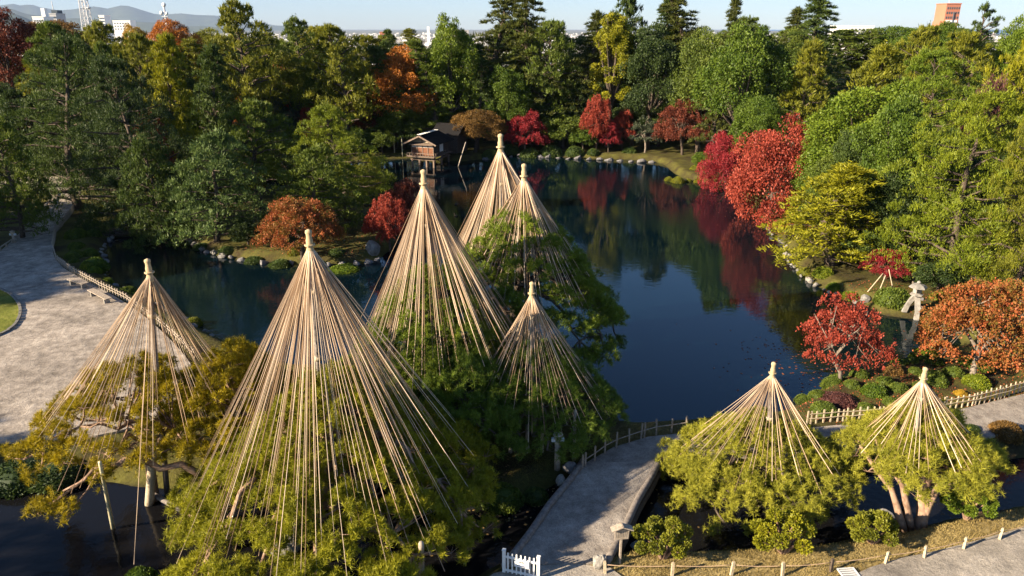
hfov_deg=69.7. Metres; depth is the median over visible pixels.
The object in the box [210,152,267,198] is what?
pine
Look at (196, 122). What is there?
understorey tree
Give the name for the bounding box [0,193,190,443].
gravel plaza
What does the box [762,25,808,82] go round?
wood tree
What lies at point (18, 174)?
pine
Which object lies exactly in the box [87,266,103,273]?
clipped shrub
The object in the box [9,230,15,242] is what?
post lamp
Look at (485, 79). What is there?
wood tree
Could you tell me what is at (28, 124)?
shaded pine
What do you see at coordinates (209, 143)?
pine
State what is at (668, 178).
clipped shrub
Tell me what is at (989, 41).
wood tree
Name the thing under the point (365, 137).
bush
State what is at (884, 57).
leafy tree
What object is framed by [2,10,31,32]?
hills
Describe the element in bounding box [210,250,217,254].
edging stone
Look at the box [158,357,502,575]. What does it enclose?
roped pine
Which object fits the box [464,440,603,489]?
moss
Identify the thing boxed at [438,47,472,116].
wood tree
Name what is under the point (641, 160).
edging stone
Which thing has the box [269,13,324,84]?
tall pine
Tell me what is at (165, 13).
dish mast
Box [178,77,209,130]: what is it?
understorey tree
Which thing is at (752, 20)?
wood tree
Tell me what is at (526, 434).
prop pole
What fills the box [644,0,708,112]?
conifer
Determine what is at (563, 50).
wood tree
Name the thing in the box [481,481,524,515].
clipped shrub
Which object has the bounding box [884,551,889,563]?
rope post
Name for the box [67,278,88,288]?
garden bench
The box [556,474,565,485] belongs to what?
rock
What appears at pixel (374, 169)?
pine
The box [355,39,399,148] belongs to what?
conifer
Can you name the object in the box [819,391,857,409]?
clipped shrub
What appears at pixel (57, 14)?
office block
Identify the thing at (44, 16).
office block
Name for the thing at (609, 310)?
roped pine
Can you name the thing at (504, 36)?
wood tree
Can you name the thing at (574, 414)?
prop pole
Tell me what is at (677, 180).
clipped shrub
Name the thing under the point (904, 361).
clipped shrub
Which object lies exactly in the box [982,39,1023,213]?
tall pine
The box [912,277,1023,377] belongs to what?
maple
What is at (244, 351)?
roped pine
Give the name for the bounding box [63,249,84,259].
clipped shrub
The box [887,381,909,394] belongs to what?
clipped shrub
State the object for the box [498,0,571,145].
giant fir
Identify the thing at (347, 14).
sky
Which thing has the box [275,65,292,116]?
maple
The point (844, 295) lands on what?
clipped shrub
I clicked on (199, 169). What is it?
pine
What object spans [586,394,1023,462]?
garden path
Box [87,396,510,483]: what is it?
fallen leaves
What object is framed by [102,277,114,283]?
clipped shrub
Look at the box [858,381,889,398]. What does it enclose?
clipped shrub
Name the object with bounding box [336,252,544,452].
roped pine
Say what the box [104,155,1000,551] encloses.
pond water
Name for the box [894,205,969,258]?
shaded tree
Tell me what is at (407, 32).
wood tree
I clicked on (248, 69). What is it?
wood tree
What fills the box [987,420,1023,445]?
clipped shrub
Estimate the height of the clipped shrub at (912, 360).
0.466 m
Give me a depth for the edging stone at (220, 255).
60.93 m
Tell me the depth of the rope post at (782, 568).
24.57 m
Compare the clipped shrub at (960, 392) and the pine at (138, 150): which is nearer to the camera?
the clipped shrub at (960, 392)
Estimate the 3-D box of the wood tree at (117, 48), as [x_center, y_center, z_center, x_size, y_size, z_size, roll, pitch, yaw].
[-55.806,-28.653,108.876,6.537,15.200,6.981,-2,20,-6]
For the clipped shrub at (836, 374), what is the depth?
38.79 m
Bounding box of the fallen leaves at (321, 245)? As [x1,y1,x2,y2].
[241,230,373,258]
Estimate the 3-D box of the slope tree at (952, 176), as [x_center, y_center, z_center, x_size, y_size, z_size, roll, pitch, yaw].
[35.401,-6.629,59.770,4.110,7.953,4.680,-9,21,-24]
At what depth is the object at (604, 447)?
32.34 m
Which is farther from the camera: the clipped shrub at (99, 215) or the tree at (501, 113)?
the tree at (501, 113)
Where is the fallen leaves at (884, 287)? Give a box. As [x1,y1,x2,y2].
[842,281,934,314]
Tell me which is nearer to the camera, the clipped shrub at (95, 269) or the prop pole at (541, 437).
the prop pole at (541, 437)
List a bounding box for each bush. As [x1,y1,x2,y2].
[227,222,264,244]
[257,129,279,143]
[295,135,332,146]
[344,128,370,154]
[366,131,398,152]
[568,129,597,148]
[631,515,693,559]
[691,152,715,163]
[748,506,817,555]
[766,219,817,237]
[790,200,841,232]
[834,228,900,266]
[844,509,899,546]
[911,260,970,290]
[939,486,999,520]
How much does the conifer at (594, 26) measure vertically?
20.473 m
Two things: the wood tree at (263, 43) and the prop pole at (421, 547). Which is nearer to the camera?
the prop pole at (421, 547)
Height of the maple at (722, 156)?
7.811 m
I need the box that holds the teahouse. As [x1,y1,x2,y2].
[402,122,466,167]
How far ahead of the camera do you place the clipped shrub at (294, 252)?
59.78 m
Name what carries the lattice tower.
on the ground at (676, 162)
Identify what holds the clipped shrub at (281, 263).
on the ground at (676, 162)
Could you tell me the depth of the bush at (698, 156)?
95.26 m
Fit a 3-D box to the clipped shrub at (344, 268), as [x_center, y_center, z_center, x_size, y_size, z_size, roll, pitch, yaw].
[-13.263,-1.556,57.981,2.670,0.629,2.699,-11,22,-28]
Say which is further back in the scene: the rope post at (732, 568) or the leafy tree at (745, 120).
the leafy tree at (745, 120)
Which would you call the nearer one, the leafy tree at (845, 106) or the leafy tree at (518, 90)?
the leafy tree at (845, 106)
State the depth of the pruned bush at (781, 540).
25.16 m
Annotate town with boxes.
[6,27,1011,66]
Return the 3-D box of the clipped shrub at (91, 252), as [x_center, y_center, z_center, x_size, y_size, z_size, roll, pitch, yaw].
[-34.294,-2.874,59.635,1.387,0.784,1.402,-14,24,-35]
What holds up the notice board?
on the ground at (676, 162)
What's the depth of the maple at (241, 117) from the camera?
106.57 m
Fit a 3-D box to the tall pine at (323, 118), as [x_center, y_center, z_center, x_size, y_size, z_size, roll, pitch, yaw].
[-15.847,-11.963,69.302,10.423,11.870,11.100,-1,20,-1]
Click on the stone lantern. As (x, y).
(918, 287)
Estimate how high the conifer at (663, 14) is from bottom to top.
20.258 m
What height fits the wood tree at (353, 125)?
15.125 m
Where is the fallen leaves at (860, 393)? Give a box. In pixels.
[787,364,943,425]
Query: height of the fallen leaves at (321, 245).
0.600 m
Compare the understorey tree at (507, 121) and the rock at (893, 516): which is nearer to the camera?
the rock at (893, 516)
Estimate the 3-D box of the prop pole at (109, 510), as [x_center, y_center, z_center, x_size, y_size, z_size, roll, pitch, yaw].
[-14.735,7.697,26.747,0.149,4.297,2.151,-13,23,-31]
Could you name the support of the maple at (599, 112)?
on the ground at (676, 162)
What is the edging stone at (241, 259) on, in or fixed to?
on the ground at (676, 162)
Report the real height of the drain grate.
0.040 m
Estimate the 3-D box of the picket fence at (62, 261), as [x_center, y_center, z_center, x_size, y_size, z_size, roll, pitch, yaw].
[-34.058,-2.788,59.123,4.625,0.826,50.816,-13,23,-33]
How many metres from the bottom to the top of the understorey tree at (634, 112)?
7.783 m
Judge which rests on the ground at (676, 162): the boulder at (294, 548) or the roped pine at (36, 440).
the roped pine at (36, 440)
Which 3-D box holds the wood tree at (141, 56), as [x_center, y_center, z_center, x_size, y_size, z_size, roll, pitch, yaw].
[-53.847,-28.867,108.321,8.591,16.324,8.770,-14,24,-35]
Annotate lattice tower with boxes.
[78,0,92,30]
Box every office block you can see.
[32,8,53,23]
[49,1,67,31]
[98,15,113,37]
[112,20,135,42]
[829,25,874,57]
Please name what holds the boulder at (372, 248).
on the ground at (676, 162)
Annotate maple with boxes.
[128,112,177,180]
[232,94,263,133]
[246,195,346,259]
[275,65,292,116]
[298,101,322,136]
[343,94,383,146]
[361,192,408,251]
[387,177,424,222]
[503,109,552,148]
[578,94,616,148]
[597,122,623,151]
[610,109,636,149]
[651,97,711,154]
[695,129,750,191]
[725,112,825,225]
[795,290,899,380]
[857,248,914,278]
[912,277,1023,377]
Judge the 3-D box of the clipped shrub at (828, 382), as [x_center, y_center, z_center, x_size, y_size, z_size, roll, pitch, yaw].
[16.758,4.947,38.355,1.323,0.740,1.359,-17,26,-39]
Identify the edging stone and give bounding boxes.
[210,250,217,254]
[218,253,225,257]
[237,257,244,261]
[259,260,266,264]
[364,259,372,263]
[637,159,646,162]
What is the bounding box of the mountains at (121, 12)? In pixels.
[0,4,284,30]
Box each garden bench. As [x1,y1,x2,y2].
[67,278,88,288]
[87,288,111,303]
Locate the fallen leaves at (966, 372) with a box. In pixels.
[889,340,1023,406]
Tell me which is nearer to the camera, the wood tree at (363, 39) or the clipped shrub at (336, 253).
the clipped shrub at (336, 253)
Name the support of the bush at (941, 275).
on the ground at (676, 162)
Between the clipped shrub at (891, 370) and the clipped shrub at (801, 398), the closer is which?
the clipped shrub at (801, 398)
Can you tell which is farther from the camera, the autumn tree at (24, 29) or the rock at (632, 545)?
the autumn tree at (24, 29)
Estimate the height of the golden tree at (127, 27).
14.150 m
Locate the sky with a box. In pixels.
[0,0,1023,29]
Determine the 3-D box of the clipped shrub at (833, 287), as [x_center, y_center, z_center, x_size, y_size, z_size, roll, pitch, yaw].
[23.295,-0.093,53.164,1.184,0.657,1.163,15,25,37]
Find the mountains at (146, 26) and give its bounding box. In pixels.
[1,7,220,32]
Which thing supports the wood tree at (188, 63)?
on the ground at (676, 162)
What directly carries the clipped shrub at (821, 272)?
on the ground at (676, 162)
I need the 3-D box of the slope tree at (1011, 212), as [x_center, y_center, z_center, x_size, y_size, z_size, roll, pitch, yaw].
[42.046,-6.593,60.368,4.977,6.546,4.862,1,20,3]
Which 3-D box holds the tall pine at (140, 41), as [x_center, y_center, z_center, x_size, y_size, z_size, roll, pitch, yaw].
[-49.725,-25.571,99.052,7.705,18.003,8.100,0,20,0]
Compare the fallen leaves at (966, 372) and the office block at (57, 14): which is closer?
the fallen leaves at (966, 372)
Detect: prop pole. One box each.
[98,461,114,529]
[145,444,156,506]
[418,541,424,573]
[525,411,528,452]
[540,403,543,452]
[572,409,576,460]
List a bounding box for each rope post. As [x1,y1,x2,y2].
[603,561,605,573]
[670,562,674,575]
[729,561,734,575]
[780,562,784,575]
[829,558,834,572]
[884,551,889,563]
[923,545,927,557]
[962,537,967,548]
[998,527,1003,539]
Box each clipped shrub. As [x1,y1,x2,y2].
[0,451,45,499]
[23,455,90,495]
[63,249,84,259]
[67,258,80,262]
[79,256,110,272]
[82,248,99,256]
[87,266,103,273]
[88,207,105,217]
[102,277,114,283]
[120,285,137,293]
[124,565,159,575]
[185,316,203,327]
[192,243,206,250]
[218,246,233,254]
[229,235,244,241]
[243,256,263,264]
[267,258,291,268]
[287,246,300,256]
[327,263,359,274]
[328,248,346,257]
[481,149,496,159]
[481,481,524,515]
[503,144,519,155]
[519,147,539,157]
[523,486,548,506]
[539,144,561,157]
[565,146,584,156]
[587,148,599,155]
[621,147,637,153]
[664,176,672,181]
[670,176,684,183]
[689,165,699,170]
[793,393,808,404]
[796,267,810,276]
[807,389,824,400]
[809,400,837,416]
[811,266,833,278]
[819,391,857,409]
[820,375,841,389]
[825,282,840,291]
[828,373,846,379]
[841,291,857,301]
[843,379,860,389]
[848,368,869,379]
[856,402,873,411]
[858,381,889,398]
[872,286,913,310]
[875,376,894,386]
[881,396,898,405]
[883,364,904,376]
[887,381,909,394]
[897,359,909,364]
[905,356,918,363]
[907,346,938,360]
[907,366,922,374]
[909,380,926,389]
[918,369,949,382]
[924,356,943,365]
[926,374,949,388]
[929,291,946,301]
[942,366,964,378]
[952,389,968,397]
[956,357,969,366]
[961,373,992,390]
[964,357,996,373]
[968,423,980,432]
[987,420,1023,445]
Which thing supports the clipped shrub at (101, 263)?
on the ground at (676, 162)
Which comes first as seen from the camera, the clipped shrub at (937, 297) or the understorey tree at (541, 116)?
the clipped shrub at (937, 297)
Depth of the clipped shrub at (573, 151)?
107.40 m
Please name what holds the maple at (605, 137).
on the ground at (676, 162)
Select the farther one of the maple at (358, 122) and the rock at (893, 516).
the maple at (358, 122)
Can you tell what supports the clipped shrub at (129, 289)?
on the ground at (676, 162)
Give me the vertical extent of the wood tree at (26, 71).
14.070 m
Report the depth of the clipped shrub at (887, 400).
35.93 m
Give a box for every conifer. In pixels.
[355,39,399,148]
[382,28,399,88]
[545,10,613,141]
[627,0,683,99]
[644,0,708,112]
[687,0,743,144]
[765,6,809,108]
[783,0,856,120]
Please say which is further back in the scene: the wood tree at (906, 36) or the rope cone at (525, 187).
the wood tree at (906, 36)
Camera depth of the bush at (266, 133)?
106.27 m
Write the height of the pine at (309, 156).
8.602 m
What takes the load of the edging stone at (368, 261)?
on the ground at (676, 162)
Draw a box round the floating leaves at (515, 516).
[337,478,698,555]
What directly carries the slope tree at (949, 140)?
on the ground at (676, 162)
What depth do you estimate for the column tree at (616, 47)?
107.54 m
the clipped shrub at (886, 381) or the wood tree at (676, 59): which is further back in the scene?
the wood tree at (676, 59)
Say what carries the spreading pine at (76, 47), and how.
on the ground at (676, 162)
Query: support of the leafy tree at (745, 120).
on the ground at (676, 162)
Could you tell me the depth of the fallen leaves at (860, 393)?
37.29 m
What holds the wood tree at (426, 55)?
on the ground at (676, 162)
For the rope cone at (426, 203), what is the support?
attached to the roped pine at (402, 332)
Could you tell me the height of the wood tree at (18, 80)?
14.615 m
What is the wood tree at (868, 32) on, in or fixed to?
on the ground at (676, 162)
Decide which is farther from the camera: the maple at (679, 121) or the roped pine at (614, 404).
the maple at (679, 121)
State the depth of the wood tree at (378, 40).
129.25 m
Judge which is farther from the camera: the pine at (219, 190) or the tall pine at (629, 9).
the tall pine at (629, 9)
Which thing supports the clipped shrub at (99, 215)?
on the ground at (676, 162)
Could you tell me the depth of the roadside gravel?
25.26 m
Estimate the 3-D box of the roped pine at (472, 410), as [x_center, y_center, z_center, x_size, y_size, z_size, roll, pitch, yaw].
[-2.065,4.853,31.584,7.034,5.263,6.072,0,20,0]
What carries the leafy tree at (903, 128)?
on the ground at (676, 162)
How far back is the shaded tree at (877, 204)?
54.66 m
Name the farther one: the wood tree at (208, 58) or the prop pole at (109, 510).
the wood tree at (208, 58)
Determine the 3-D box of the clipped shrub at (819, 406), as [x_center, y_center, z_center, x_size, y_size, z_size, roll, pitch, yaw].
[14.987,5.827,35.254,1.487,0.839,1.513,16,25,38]
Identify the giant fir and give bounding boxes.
[438,0,526,140]
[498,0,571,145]
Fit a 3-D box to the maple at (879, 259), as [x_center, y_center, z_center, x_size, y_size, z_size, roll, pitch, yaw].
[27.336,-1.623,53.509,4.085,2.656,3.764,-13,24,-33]
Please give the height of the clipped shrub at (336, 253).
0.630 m
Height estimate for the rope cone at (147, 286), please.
10.867 m
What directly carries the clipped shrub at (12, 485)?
on the ground at (676, 162)
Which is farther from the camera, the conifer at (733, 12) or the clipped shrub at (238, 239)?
the conifer at (733, 12)
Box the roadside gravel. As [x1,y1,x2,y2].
[859,527,1023,575]
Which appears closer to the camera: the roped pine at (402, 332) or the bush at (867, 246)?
the roped pine at (402, 332)
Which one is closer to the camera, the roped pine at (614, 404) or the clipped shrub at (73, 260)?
the roped pine at (614, 404)
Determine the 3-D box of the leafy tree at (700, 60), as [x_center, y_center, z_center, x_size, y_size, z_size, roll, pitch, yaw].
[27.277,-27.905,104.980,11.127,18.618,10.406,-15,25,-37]
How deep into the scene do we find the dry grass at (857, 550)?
25.65 m
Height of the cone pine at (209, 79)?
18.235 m
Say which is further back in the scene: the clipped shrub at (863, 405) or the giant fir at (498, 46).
the giant fir at (498, 46)
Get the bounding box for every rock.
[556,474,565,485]
[562,461,576,473]
[630,541,641,548]
[860,294,870,302]
[881,508,895,519]
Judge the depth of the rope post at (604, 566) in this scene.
24.61 m
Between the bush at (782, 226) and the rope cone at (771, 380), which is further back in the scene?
the bush at (782, 226)
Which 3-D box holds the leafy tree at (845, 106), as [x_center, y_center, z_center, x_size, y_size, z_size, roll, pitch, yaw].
[31.402,-11.663,65.668,11.574,13.954,12.376,-4,20,-12]
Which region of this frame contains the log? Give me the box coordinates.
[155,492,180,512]
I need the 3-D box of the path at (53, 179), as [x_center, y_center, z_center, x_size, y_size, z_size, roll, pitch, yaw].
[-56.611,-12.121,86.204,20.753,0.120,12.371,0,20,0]
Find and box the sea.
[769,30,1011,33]
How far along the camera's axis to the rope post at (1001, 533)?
26.25 m
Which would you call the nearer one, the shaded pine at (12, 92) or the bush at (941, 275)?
the bush at (941, 275)
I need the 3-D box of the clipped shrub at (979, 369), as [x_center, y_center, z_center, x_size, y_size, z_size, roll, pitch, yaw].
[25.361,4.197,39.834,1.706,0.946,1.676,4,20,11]
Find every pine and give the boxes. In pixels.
[0,26,147,211]
[0,81,22,143]
[0,84,44,167]
[0,98,57,175]
[0,114,66,237]
[0,349,268,526]
[15,88,98,175]
[21,19,94,108]
[32,111,111,178]
[60,78,127,192]
[63,49,206,252]
[75,87,147,188]
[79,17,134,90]
[91,40,140,109]
[105,90,167,170]
[112,131,202,254]
[117,29,174,109]
[138,30,209,188]
[151,334,297,481]
[152,125,273,248]
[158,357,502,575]
[164,150,229,209]
[185,41,252,173]
[201,0,287,145]
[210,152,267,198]
[214,95,300,214]
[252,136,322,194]
[258,143,365,241]
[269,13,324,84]
[286,100,394,223]
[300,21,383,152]
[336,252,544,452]
[348,154,394,199]
[397,342,539,447]
[399,196,629,373]
[425,103,465,127]
[467,336,629,462]
[594,0,647,103]
[653,404,871,536]
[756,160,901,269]
[764,36,830,173]
[827,396,1015,532]
[856,79,1023,303]
[868,41,984,144]
[884,20,949,116]
[923,29,1016,123]
[958,0,1005,111]
[958,118,1023,302]
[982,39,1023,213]
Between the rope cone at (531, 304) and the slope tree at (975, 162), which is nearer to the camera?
the rope cone at (531, 304)
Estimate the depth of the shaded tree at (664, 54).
105.10 m
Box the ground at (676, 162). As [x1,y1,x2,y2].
[0,30,1023,575]
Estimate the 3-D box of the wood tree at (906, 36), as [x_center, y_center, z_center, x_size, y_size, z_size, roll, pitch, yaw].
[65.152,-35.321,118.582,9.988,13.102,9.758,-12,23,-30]
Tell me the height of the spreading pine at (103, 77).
17.979 m
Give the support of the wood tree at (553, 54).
on the ground at (676, 162)
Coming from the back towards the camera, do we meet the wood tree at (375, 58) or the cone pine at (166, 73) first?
the wood tree at (375, 58)
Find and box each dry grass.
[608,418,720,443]
[610,508,1023,575]
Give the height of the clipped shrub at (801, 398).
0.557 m
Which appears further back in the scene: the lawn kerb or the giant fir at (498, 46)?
the giant fir at (498, 46)
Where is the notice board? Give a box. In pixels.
[610,522,633,563]
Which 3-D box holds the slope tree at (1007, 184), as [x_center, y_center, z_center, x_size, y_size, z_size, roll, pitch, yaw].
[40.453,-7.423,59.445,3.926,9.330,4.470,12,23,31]
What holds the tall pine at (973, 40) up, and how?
on the ground at (676, 162)
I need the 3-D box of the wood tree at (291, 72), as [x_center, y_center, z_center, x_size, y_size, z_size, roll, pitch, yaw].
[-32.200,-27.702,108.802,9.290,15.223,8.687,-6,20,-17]
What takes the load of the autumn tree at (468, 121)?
on the ground at (676, 162)
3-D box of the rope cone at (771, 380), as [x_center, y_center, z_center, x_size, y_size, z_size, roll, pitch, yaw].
[9.870,5.484,29.117,6.705,5.632,5.145,0,20,0]
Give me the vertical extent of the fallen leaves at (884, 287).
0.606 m
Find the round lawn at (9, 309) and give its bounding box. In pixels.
[0,290,18,331]
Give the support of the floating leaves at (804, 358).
on the pond water at (708, 293)
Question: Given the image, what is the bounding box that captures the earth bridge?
[501,456,662,568]
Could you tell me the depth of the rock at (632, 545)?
26.52 m
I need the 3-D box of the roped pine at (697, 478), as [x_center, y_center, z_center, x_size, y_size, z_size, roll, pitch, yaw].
[10.042,6.608,29.463,8.595,3.974,7.288,0,20,0]
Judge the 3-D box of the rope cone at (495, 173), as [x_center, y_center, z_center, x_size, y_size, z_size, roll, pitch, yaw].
[-0.664,-2.076,40.117,6.907,12.538,7.020,0,20,0]
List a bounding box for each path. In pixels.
[0,175,115,193]
[490,564,620,575]
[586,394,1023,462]
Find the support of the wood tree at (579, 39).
on the ground at (676, 162)
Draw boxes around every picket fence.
[0,196,52,250]
[51,192,195,358]
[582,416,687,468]
[806,381,1023,423]
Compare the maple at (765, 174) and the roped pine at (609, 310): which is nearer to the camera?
the roped pine at (609, 310)
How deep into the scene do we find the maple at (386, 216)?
60.72 m
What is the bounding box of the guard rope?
[606,526,1023,566]
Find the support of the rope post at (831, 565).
on the ground at (676, 162)
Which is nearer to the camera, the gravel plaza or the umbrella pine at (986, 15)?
the gravel plaza
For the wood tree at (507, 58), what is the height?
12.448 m
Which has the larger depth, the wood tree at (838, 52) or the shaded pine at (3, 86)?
the wood tree at (838, 52)
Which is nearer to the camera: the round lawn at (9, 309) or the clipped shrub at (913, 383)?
the clipped shrub at (913, 383)
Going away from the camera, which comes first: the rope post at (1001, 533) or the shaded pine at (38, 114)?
the rope post at (1001, 533)
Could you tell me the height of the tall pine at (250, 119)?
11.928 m
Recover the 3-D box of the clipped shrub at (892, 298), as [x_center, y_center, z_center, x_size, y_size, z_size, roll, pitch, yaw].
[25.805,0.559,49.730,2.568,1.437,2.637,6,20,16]
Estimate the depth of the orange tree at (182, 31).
129.31 m
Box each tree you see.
[0,6,47,93]
[0,58,21,88]
[15,49,47,102]
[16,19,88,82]
[110,41,137,95]
[119,37,176,115]
[122,23,147,45]
[146,17,203,63]
[153,52,197,86]
[156,46,187,122]
[177,36,205,91]
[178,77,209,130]
[187,110,212,133]
[191,27,218,68]
[193,40,233,82]
[199,92,233,122]
[218,35,269,84]
[221,39,268,88]
[245,32,278,45]
[255,35,289,64]
[266,47,323,147]
[286,34,312,62]
[287,65,343,115]
[295,24,337,65]
[317,45,366,128]
[328,39,373,130]
[342,46,373,91]
[348,33,376,70]
[361,34,406,68]
[364,42,447,147]
[364,45,422,148]
[374,97,430,149]
[398,27,428,53]
[398,46,446,133]
[405,37,459,134]
[425,11,480,118]
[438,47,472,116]
[450,109,508,151]
[458,41,497,149]
[460,48,514,98]
[481,63,532,143]
[488,107,508,148]
[491,18,544,66]
[499,103,523,143]
[505,29,545,77]
[508,19,583,144]
[514,104,555,146]
[531,113,592,148]
[540,99,574,144]
[540,102,558,143]
[547,19,589,98]
[558,34,603,88]
[558,80,590,144]
[581,78,621,143]
[588,11,635,147]
[606,98,655,145]
[612,85,642,140]
[618,19,685,148]
[628,115,662,152]
[629,25,680,117]
[639,95,669,146]
[640,30,697,86]
[656,104,694,140]
[666,26,738,152]
[676,33,718,140]
[689,19,795,168]
[713,31,730,125]
[720,15,760,33]
[728,95,792,155]
[743,23,786,135]
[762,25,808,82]
[766,26,813,108]
[789,128,840,224]
[800,77,928,226]
[802,153,870,227]
[813,37,849,111]
[819,127,876,231]
[826,29,868,83]
[826,39,908,131]
[834,28,896,83]
[844,28,885,74]
[849,89,941,249]
[853,171,930,255]
[863,25,917,81]
[870,142,921,204]
[889,27,947,77]
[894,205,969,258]
[895,259,932,283]
[928,160,979,248]
[933,128,962,161]
[938,20,973,86]
[953,133,998,193]
[957,72,1007,215]
[964,28,1001,90]
[969,135,1019,238]
[984,11,1023,100]
[990,142,1023,246]
[995,182,1023,240]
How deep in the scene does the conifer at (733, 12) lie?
97.76 m
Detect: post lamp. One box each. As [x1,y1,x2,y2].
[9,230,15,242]
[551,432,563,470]
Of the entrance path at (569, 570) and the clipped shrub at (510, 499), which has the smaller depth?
the entrance path at (569, 570)
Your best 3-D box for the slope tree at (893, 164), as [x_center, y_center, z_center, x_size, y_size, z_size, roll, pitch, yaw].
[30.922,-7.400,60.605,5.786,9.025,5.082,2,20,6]
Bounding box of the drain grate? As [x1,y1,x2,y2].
[837,567,859,575]
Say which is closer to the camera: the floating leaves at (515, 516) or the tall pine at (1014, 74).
the floating leaves at (515, 516)
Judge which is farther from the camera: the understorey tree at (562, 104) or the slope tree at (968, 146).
the understorey tree at (562, 104)
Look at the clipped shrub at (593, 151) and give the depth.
107.28 m
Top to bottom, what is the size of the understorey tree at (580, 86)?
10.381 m
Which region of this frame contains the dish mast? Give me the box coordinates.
[159,3,168,28]
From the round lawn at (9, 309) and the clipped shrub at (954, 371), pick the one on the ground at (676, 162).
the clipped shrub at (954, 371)
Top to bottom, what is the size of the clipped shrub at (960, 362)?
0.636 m
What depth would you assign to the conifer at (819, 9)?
105.84 m
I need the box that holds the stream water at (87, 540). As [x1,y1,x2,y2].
[0,457,1023,575]
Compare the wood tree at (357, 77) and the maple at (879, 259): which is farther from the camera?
the wood tree at (357, 77)
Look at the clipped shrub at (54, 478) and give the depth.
30.21 m
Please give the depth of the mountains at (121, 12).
19253.44 m
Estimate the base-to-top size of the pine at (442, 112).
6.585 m
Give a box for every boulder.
[270,535,300,558]
[366,240,379,255]
[593,554,606,569]
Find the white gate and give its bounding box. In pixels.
[502,548,540,575]
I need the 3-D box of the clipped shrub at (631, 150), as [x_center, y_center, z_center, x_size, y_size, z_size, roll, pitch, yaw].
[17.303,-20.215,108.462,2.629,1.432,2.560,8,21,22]
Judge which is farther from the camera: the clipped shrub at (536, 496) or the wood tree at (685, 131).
the wood tree at (685, 131)
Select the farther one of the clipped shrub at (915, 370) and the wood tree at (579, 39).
the wood tree at (579, 39)
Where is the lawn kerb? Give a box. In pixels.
[0,287,21,334]
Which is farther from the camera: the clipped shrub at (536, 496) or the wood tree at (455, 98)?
the wood tree at (455, 98)
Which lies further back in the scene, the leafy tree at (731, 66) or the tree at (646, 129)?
the tree at (646, 129)
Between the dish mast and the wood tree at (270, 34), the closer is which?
the wood tree at (270, 34)
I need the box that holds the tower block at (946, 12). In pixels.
[932,0,961,26]
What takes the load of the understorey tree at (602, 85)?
on the ground at (676, 162)
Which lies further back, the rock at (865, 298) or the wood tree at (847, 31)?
the wood tree at (847, 31)
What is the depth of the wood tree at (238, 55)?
120.26 m
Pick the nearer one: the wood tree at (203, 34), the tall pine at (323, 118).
the tall pine at (323, 118)
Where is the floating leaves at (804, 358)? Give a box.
[687,325,905,391]
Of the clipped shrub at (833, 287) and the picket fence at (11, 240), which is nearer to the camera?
the clipped shrub at (833, 287)
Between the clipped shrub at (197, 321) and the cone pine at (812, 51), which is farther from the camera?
the cone pine at (812, 51)
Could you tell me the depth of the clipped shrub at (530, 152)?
107.85 m
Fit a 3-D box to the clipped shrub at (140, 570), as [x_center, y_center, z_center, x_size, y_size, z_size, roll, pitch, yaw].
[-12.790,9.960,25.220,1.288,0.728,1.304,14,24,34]
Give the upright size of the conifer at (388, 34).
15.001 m
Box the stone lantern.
[901,281,927,320]
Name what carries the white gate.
on the entrance path at (569, 570)
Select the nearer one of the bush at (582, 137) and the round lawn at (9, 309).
the round lawn at (9, 309)
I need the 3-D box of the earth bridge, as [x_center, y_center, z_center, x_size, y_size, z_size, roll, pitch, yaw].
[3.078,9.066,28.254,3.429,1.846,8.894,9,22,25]
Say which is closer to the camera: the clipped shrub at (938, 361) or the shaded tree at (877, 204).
the clipped shrub at (938, 361)
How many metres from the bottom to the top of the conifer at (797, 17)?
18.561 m
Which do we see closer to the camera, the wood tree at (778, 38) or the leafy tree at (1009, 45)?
the leafy tree at (1009, 45)
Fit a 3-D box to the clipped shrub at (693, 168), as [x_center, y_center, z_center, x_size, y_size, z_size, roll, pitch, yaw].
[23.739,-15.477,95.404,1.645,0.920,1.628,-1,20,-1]
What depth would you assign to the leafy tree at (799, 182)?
66.82 m
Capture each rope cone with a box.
[25,258,252,559]
[169,229,473,575]
[358,169,522,390]
[446,134,543,308]
[468,281,606,441]
[483,163,589,339]
[681,362,841,494]
[861,367,993,506]
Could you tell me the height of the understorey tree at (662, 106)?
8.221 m
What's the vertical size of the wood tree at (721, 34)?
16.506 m
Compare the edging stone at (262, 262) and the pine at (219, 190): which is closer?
the edging stone at (262, 262)
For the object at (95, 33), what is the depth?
108.05 m

